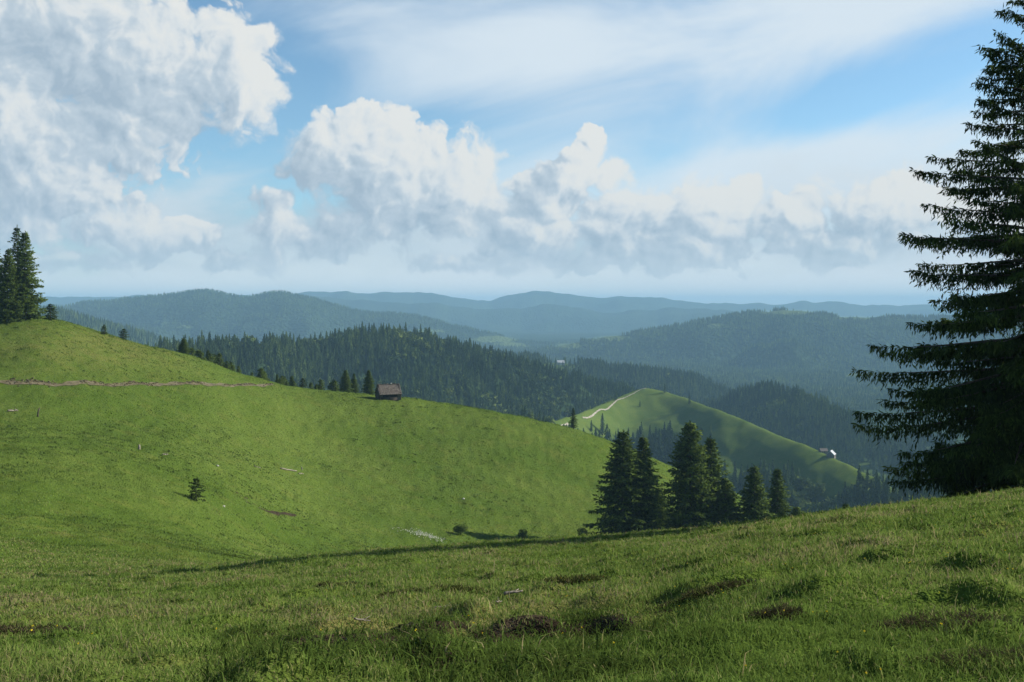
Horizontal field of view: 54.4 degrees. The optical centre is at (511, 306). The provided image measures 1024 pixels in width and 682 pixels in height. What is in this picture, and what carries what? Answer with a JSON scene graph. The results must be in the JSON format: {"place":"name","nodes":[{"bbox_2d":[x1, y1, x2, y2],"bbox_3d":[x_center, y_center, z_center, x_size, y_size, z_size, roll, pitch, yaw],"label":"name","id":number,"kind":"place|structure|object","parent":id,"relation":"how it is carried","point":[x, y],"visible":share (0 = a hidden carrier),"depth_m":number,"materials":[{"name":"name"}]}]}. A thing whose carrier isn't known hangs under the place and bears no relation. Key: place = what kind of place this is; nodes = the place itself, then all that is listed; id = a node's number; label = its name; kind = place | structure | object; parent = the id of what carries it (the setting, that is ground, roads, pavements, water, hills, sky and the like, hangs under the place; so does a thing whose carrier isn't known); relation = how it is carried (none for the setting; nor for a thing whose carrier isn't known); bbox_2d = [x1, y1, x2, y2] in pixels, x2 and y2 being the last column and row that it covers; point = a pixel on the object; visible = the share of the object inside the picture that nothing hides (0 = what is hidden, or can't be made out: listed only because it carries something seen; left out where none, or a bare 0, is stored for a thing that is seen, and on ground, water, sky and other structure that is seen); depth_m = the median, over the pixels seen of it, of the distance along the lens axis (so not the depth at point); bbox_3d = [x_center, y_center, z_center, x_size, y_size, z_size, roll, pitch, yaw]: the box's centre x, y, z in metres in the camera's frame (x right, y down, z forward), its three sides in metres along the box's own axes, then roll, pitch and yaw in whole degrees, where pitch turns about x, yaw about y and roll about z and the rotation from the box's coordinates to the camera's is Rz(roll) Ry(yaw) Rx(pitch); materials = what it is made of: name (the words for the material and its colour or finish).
{"place":"outdoors","nodes":[
{"label":"outdoors","id":0,"kind":"place"},
{"bbox_2d":[0,380,272,386],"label":"path","id":1,"kind":"structure","parent":0,"point":[77,382],"depth_m":216.97,"materials":[{"name":"brown soil"}]},
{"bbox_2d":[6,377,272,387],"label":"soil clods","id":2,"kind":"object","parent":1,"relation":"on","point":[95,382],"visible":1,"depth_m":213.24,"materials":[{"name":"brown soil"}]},
{"bbox_2d":[0,317,1023,681],"bbox_3d":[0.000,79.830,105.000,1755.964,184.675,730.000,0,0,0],"label":"ground","id":3,"kind":"structure","parent":0,"point":[588,469],"depth_m":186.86,"materials":[{"name":"green plant"}]},
{"bbox_2d":[0,248,25,323],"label":"spruce tree","id":4,"kind":"object","parent":3,"relation":"on","point":[7,313],"visible":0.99,"depth_m":231.41,"materials":[{"name":"green plant"}]},
{"bbox_2d":[7,227,35,304],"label":"spruce tree","id":5,"kind":"object","parent":3,"relation":"on","point":[16,234],"visible":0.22,"depth_m":242.68,"materials":[{"name":"green plant"}]},
{"bbox_2d":[8,231,47,319],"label":"spruce tree","id":6,"kind":"object","parent":3,"relation":"on","point":[28,297],"visible":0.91,"depth_m":235.41,"materials":[{"name":"green plant"}]},
{"bbox_2d":[42,303,58,320],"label":"young spruce","id":7,"kind":"object","parent":3,"relation":"on","point":[52,315],"visible":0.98,"depth_m":245.75,"materials":[{"name":"green plant"}]},
{"bbox_2d":[0,620,113,635],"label":"heath tussock","id":8,"kind":"object","parent":3,"relation":"on","point":[11,627],"visible":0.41,"depth_m":10.19,"materials":[{"name":"green plant"}]},
{"bbox_2d":[101,324,107,334],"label":"young spruce","id":9,"kind":"object","parent":3,"relation":"on","point":[106,333],"visible":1,"depth_m":253.99,"materials":[{"name":"green plant"}]},
{"bbox_2d":[118,329,128,339],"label":"young spruce","id":10,"kind":"object","parent":3,"relation":"on","point":[123,334],"visible":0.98,"depth_m":257.80,"materials":[{"name":"green plant"}]},
{"bbox_2d":[177,338,193,355],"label":"spruce tree","id":11,"kind":"object","parent":3,"relation":"on","point":[183,348],"visible":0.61,"depth_m":291.57,"materials":[{"name":"green plant"}]},
{"bbox_2d":[188,348,197,356],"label":"spruce tree","id":12,"kind":"object","parent":3,"relation":"on","point":[192,351],"visible":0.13,"depth_m":325.46,"materials":[{"name":"green plant"}]},
{"bbox_2d":[184,478,206,501],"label":"young spruce","id":13,"kind":"object","parent":3,"relation":"on","point":[195,495],"visible":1,"depth_m":141.06,"materials":[{"name":"green plant"}]},
{"bbox_2d":[197,351,206,359],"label":"spruce tree","id":14,"kind":"object","parent":3,"relation":"on","point":[200,356],"visible":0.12,"depth_m":320.48,"materials":[{"name":"green plant"}]},
{"bbox_2d":[206,353,215,363],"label":"spruce tree","id":15,"kind":"object","parent":3,"relation":"on","point":[209,356],"visible":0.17,"depth_m":325.55,"materials":[{"name":"green plant"}]},
{"bbox_2d":[214,353,225,366],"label":"spruce tree","id":16,"kind":"object","parent":3,"relation":"on","point":[221,363],"visible":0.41,"depth_m":309.31,"materials":[{"name":"green plant"}]},
{"bbox_2d":[224,361,231,369],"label":"spruce tree","id":17,"kind":"object","parent":3,"relation":"on","point":[227,364],"visible":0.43,"depth_m":303.83,"materials":[{"name":"green plant"}]},
{"bbox_2d":[256,368,266,379],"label":"spruce tree","id":18,"kind":"object","parent":3,"relation":"on","point":[262,372],"visible":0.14,"depth_m":323.80,"materials":[{"name":"green plant"}]},
{"bbox_2d":[288,376,294,385],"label":"spruce tree","id":19,"kind":"object","parent":3,"relation":"on","point":[291,379],"visible":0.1,"depth_m":346.74,"materials":[{"name":"green plant"}]},
{"bbox_2d":[299,378,306,387],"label":"young spruce","id":20,"kind":"object","parent":3,"relation":"on","point":[302,379],"visible":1,"depth_m":295.73,"materials":[{"name":"green plant"}]},
{"bbox_2d":[317,379,324,389],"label":"spruce tree","id":21,"kind":"object","parent":3,"relation":"on","point":[321,385],"visible":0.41,"depth_m":327.14,"materials":[{"name":"green plant"}]},
{"bbox_2d":[328,380,339,391],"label":"spruce tree","id":22,"kind":"object","parent":3,"relation":"on","point":[334,384],"visible":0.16,"depth_m":350.93,"materials":[{"name":"green plant"}]},
{"bbox_2d":[308,580,366,588],"bbox_3d":[-2.930,4.729,16.847,1.173,0.288,0.702,0,0,0],"label":"heath tussock","id":23,"kind":"object","parent":3,"relation":"on","point":[324,583],"visible":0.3,"depth_m":16.83,"materials":[{"name":"green plant"}]},
{"bbox_2d":[337,370,353,392],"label":"spruce tree","id":24,"kind":"object","parent":3,"relation":"on","point":[345,383],"visible":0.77,"depth_m":321.38,"materials":[{"name":"green plant"}]},
{"bbox_2d":[350,373,359,392],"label":"spruce tree","id":25,"kind":"object","parent":3,"relation":"on","point":[355,384],"visible":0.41,"depth_m":329.63,"materials":[{"name":"green plant"}]},
{"bbox_2d":[360,370,375,394],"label":"spruce tree","id":26,"kind":"object","parent":3,"relation":"on","point":[369,385],"visible":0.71,"depth_m":325.44,"materials":[{"name":"green plant"}]},
{"bbox_2d":[0,316,745,561],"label":"grass","id":27,"kind":"structure","parent":3,"relation":"on","point":[200,552],"depth_m":181.20,"materials":[{"name":"green plant"}]},
{"bbox_2d":[375,383,401,399],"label":"log hut","id":28,"kind":"object","parent":3,"relation":"on","point":[387,391],"visible":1,"depth_m":296.54,"materials":[{"name":"grey wood"}]},
{"bbox_2d":[377,586,422,597],"bbox_3d":[-1.462,3.957,13.666,0.845,0.299,0.630,0,0,0],"label":"heath tussock","id":29,"kind":"object","parent":3,"relation":"on","point":[389,593],"visible":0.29,"depth_m":13.61,"materials":[{"name":"green plant"}]},
{"bbox_2d":[391,622,412,631],"bbox_3d":[-0.997,3.073,9.491,0.308,0.122,0.216,0,0,0],"label":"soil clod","id":30,"kind":"object","parent":3,"relation":"on","point":[398,626],"visible":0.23,"depth_m":9.46,"materials":[{"name":"brown soil"}]},
{"bbox_2d":[392,527,441,541],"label":"wildflowers","id":31,"kind":"object","parent":3,"relation":"on","point":[420,532],"visible":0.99,"depth_m":196.13,"materials":[{"name":"white plant"}]},
{"bbox_2d":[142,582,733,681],"bbox_3d":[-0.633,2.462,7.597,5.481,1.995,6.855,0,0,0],"label":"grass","id":32,"kind":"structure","parent":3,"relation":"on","point":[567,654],"depth_m":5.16,"materials":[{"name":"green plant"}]},
{"bbox_2d":[420,581,492,593],"bbox_3d":[-0.732,3.860,13.563,1.047,0.296,0.677,0,0,0],"label":"heath tussock","id":33,"kind":"object","parent":3,"relation":"on","point":[461,587],"visible":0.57,"depth_m":13.46,"materials":[{"name":"green plant"}]},
{"bbox_2d":[452,524,466,533],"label":"shrub","id":34,"kind":"object","parent":3,"relation":"on","point":[459,528],"visible":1,"depth_m":205.50,"materials":[{"name":"green plant"}]},
{"bbox_2d":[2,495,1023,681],"bbox_3d":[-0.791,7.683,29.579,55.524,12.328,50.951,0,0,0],"label":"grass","id":35,"kind":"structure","parent":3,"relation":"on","point":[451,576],"depth_m":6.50,"materials":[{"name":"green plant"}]},
{"bbox_2d":[503,589,522,594],"bbox_3d":[0.013,3.423,11.951,0.234,0.061,0.056,0,0,-17],"label":"stick","id":36,"kind":"object","parent":3,"relation":"on","point":[507,592],"visible":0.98,"depth_m":11.93,"materials":[{"name":"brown wood"}]},
{"bbox_2d":[31,513,1012,673],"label":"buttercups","id":37,"kind":"object","parent":3,"relation":"on","point":[627,590],"visible":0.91,"depth_m":6.15,"materials":[{"name":"yellow plant"}]},
{"bbox_2d":[518,528,527,539],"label":"shrub","id":38,"kind":"object","parent":3,"relation":"on","point":[522,534],"visible":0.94,"depth_m":209.71,"materials":[{"name":"green plant"}]},
{"bbox_2d":[568,407,578,428],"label":"spruce tree","id":39,"kind":"object","parent":3,"relation":"on","point":[573,425],"visible":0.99,"depth_m":317.85,"materials":[{"name":"green plant"}]},
{"bbox_2d":[525,572,622,585],"bbox_3d":[0.837,3.847,14.015,1.445,0.288,0.693,0,0,0],"label":"heath tussock","id":40,"kind":"object","parent":3,"relation":"on","point":[579,578],"visible":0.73,"depth_m":13.89,"materials":[{"name":"green plant"}]},
{"bbox_2d":[577,527,587,534],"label":"shrub","id":41,"kind":"object","parent":3,"relation":"on","point":[584,529],"visible":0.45,"depth_m":215.87,"materials":[{"name":"green plant"}]},
{"bbox_2d":[583,430,654,534],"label":"spruce tree","id":42,"kind":"object","parent":3,"relation":"on","point":[621,477],"visible":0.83,"depth_m":214.36,"materials":[{"name":"green plant"}]},
{"bbox_2d":[618,435,674,531],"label":"spruce tree","id":43,"kind":"object","parent":3,"relation":"on","point":[644,454],"visible":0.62,"depth_m":216.75,"materials":[{"name":"green plant"}]},
{"bbox_2d":[644,487,672,530],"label":"spruce tree","id":44,"kind":"object","parent":3,"relation":"on","point":[658,505],"visible":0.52,"depth_m":213.42,"materials":[{"name":"green plant"}]},
{"bbox_2d":[661,420,726,529],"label":"spruce tree","id":45,"kind":"object","parent":3,"relation":"on","point":[691,488],"visible":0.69,"depth_m":218.37,"materials":[{"name":"green plant"}]},
{"bbox_2d":[654,576,759,608],"bbox_3d":[1.915,2.774,9.540,1.107,0.404,0.556,0,0,0],"label":"heath tussock","id":46,"kind":"object","parent":3,"relation":"on","point":[708,589],"visible":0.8,"depth_m":9.52,"materials":[{"name":"green plant"}]},
{"bbox_2d":[692,435,739,525],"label":"spruce tree","id":47,"kind":"object","parent":3,"relation":"on","point":[716,467],"visible":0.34,"depth_m":222.63,"materials":[{"name":"green plant"}]},
{"bbox_2d":[710,478,744,524],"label":"spruce tree","id":48,"kind":"object","parent":3,"relation":"on","point":[728,494],"visible":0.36,"depth_m":220.78,"materials":[{"name":"green plant"}]},
{"bbox_2d":[733,466,776,521],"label":"spruce tree","id":49,"kind":"object","parent":3,"relation":"on","point":[755,493],"visible":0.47,"depth_m":219.00,"materials":[{"name":"green plant"}]},
{"bbox_2d":[737,600,805,622],"bbox_3d":[1.734,2.037,6.626,0.526,0.203,0.437,0,0,0],"label":"heath tussock","id":50,"kind":"object","parent":3,"relation":"on","point":[774,610],"visible":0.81,"depth_m":6.59,"materials":[{"name":"green plant"}]},
{"bbox_2d":[763,468,793,516],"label":"spruce tree","id":51,"kind":"object","parent":3,"relation":"on","point":[779,503],"visible":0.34,"depth_m":225.21,"materials":[{"name":"green plant"}]},
{"bbox_2d":[786,506,804,516],"bbox_3d":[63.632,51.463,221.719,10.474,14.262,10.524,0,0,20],"label":"shrub","id":52,"kind":"object","parent":3,"relation":"on","point":[797,510],"visible":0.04,"depth_m":221.71,"materials":[{"name":"green plant"}]},
{"bbox_2d":[849,0,1023,497],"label":"spruce tree","id":53,"kind":"object","parent":3,"relation":"on","point":[989,452],"visible":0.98,"depth_m":42.47,"materials":[{"name":"green plant"}]},
{"bbox_2d":[867,601,1023,637],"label":"heath tussock","id":54,"kind":"object","parent":3,"relation":"on","point":[911,621],"visible":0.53,"depth_m":5.68,"materials":[{"name":"green plant"}]},
{"bbox_2d":[898,641,1023,673],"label":"heath tussock","id":55,"kind":"object","parent":3,"relation":"on","point":[984,654],"visible":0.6,"depth_m":4.62,"materials":[{"name":"green plant"}]},
{"bbox_2d":[940,470,981,494],"bbox_3d":[19.933,7.350,43.954,1.872,2.549,1.881,0,0,10],"label":"young spruce","id":56,"kind":"object","parent":3,"relation":"on","point":[950,490],"visible":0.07,"depth_m":43.79,"materials":[{"name":"green plant"}]},
{"bbox_2d":[0,0,1023,305],"label":"sky","id":57,"kind":"structure","parent":0,"point":[698,151],"materials":[{"name":"blue"}]},
{"bbox_2d":[36,290,1022,402],"bbox_3d":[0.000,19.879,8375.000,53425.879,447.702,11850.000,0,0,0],"label":"mountain","id":58,"kind":"structure","parent":0,"point":[543,316],"depth_m":5127.47,"materials":[{"name":"green plant"}]},
{"bbox_2d":[583,388,643,418],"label":"road","id":59,"kind":"structure","parent":0,"point":[593,414],"depth_m":1189.06,"materials":[{"name":"beige gravel"}]},
{"bbox_2d":[219,337,1011,506],"bbox_3d":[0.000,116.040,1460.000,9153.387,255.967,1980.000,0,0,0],"label":"hill","id":60,"kind":"structure","parent":0,"point":[739,442],"depth_m":1153.68,"materials":[{"name":"green plant"}]},
{"bbox_2d":[23,288,956,514],"bbox_3d":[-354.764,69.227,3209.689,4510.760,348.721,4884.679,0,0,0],"label":"forest","id":61,"kind":"object","parent":60,"relation":"on","point":[747,394],"visible":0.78,"depth_m":1525.04,"materials":[{"name":"green plant"}]},
{"bbox_2d":[557,360,564,364],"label":"house","id":62,"kind":"structure","parent":60,"relation":"on","point":[559,362],"depth_m":2126.65,"materials":[{"name":"white paint"}]},
{"bbox_2d":[599,413,604,434],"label":"spruce tree","id":63,"kind":"object","parent":60,"relation":"on","point":[602,428],"visible":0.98,"depth_m":1118.23,"materials":[{"name":"green plant"}]},
{"bbox_2d":[722,460,728,478],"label":"spruce tree","id":64,"kind":"object","parent":60,"relation":"on","point":[724,467],"visible":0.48,"depth_m":978.53,"materials":[{"name":"green plant"}]},
{"bbox_2d":[731,462,738,485],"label":"spruce tree","id":65,"kind":"object","parent":60,"relation":"on","point":[734,472],"visible":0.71,"depth_m":963.99,"materials":[{"name":"green plant"}]},
{"bbox_2d":[734,477,738,492],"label":"spruce tree","id":66,"kind":"object","parent":60,"relation":"on","point":[735,484],"visible":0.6,"depth_m":944.65,"materials":[{"name":"green plant"}]},
{"bbox_2d":[737,464,743,489],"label":"spruce tree","id":67,"kind":"object","parent":60,"relation":"on","point":[741,476],"visible":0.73,"depth_m":948.38,"materials":[{"name":"green plant"}]},
{"bbox_2d":[761,459,767,484],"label":"spruce tree","id":68,"kind":"object","parent":60,"relation":"on","point":[764,470],"visible":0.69,"depth_m":936.81,"materials":[{"name":"green plant"}]},
{"bbox_2d":[767,463,771,482],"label":"spruce tree","id":69,"kind":"object","parent":60,"relation":"on","point":[769,469],"visible":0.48,"depth_m":929.76,"materials":[{"name":"green plant"}]},
{"bbox_2d":[793,476,813,490],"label":"broadleaf tree","id":70,"kind":"object","parent":60,"relation":"on","point":[805,482],"visible":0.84,"depth_m":882.33,"materials":[{"name":"green plant"}]},
{"bbox_2d":[802,502,822,511],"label":"broadleaf tree","id":71,"kind":"object","parent":60,"relation":"on","point":[811,505],"visible":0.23,"depth_m":836.59,"materials":[{"name":"green plant"}]},
{"bbox_2d":[818,448,827,453],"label":"shed","id":72,"kind":"structure","parent":60,"relation":"on","point":[823,450],"depth_m":951.71,"materials":[{"name":"grey wood"}]},
{"bbox_2d":[826,450,835,458],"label":"barn","id":73,"kind":"structure","parent":60,"relation":"on","point":[831,454],"depth_m":931.51,"materials":[{"name":"grey wood"}]},
{"bbox_2d":[841,482,847,503],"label":"spruce tree","id":74,"kind":"object","parent":60,"relation":"on","point":[844,496],"visible":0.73,"depth_m":827.87,"materials":[{"name":"green plant"}]},
{"bbox_2d":[846,484,854,505],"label":"spruce tree","id":75,"kind":"object","parent":60,"relation":"on","point":[851,491],"visible":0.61,"depth_m":820.69,"materials":[{"name":"green plant"}]},
{"bbox_2d":[853,485,857,504],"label":"spruce tree","id":76,"kind":"object","parent":60,"relation":"on","point":[855,495],"visible":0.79,"depth_m":820.35,"materials":[{"name":"green plant"}]},
{"bbox_2d":[857,485,864,506],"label":"spruce tree","id":77,"kind":"object","parent":60,"relation":"on","point":[860,499],"visible":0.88,"depth_m":817.65,"materials":[{"name":"green plant"}]},
{"bbox_2d":[857,465,864,499],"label":"spruce tree","id":78,"kind":"object","parent":60,"relation":"on","point":[859,475],"visible":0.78,"depth_m":829.91,"materials":[{"name":"green plant"}]},
{"bbox_2d":[852,480,872,496],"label":"broadleaf tree","id":79,"kind":"object","parent":60,"relation":"on","point":[864,486],"visible":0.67,"depth_m":825.10,"materials":[{"name":"green plant"}]},
{"bbox_2d":[864,469,869,496],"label":"spruce tree","id":80,"kind":"object","parent":60,"relation":"on","point":[867,477],"visible":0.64,"depth_m":829.74,"materials":[{"name":"green plant"}]},
{"bbox_2d":[866,489,872,504],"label":"spruce tree","id":81,"kind":"object","parent":60,"relation":"on","point":[869,493],"visible":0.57,"depth_m":799.55,"materials":[{"name":"green plant"}]},
{"bbox_2d":[870,484,875,502],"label":"spruce tree","id":82,"kind":"object","parent":60,"relation":"on","point":[872,492],"visible":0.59,"depth_m":804.98,"materials":[{"name":"green plant"}]},
{"bbox_2d":[874,473,878,493],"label":"spruce tree","id":83,"kind":"object","parent":60,"relation":"on","point":[877,478],"visible":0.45,"depth_m":811.14,"materials":[{"name":"green plant"}]},
{"bbox_2d":[875,480,882,503],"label":"spruce tree","id":84,"kind":"object","parent":60,"relation":"on","point":[878,491],"visible":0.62,"depth_m":802.29,"materials":[{"name":"green plant"}]},
{"bbox_2d":[876,482,883,503],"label":"spruce tree","id":85,"kind":"object","parent":60,"relation":"on","point":[880,492],"visible":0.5,"depth_m":797.85,"materials":[{"name":"green plant"}]},
{"bbox_2d":[881,473,884,493],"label":"spruce tree","id":86,"kind":"object","parent":60,"relation":"on","point":[883,481],"visible":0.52,"depth_m":824.15,"materials":[{"name":"green plant"}]},
{"bbox_2d":[881,480,890,502],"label":"spruce tree","id":87,"kind":"object","parent":60,"relation":"on","point":[885,491],"visible":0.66,"depth_m":794.51,"materials":[{"name":"green plant"}]},
{"bbox_2d":[885,489,889,502],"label":"spruce tree","id":88,"kind":"object","parent":60,"relation":"on","point":[887,497],"visible":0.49,"depth_m":792.20,"materials":[{"name":"green plant"}]},
{"bbox_2d":[892,479,898,499],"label":"spruce tree","id":89,"kind":"object","parent":60,"relation":"on","point":[896,488],"visible":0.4,"depth_m":802.03,"materials":[{"name":"green plant"}]},
{"bbox_2d":[904,487,909,501],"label":"spruce tree","id":90,"kind":"object","parent":60,"relation":"on","point":[907,497],"visible":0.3,"depth_m":783.33,"materials":[{"name":"green plant"}]},
{"bbox_2d":[920,486,926,498],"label":"spruce tree","id":91,"kind":"object","parent":60,"relation":"on","point":[923,494],"visible":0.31,"depth_m":772.96,"materials":[{"name":"green plant"}]}
]}

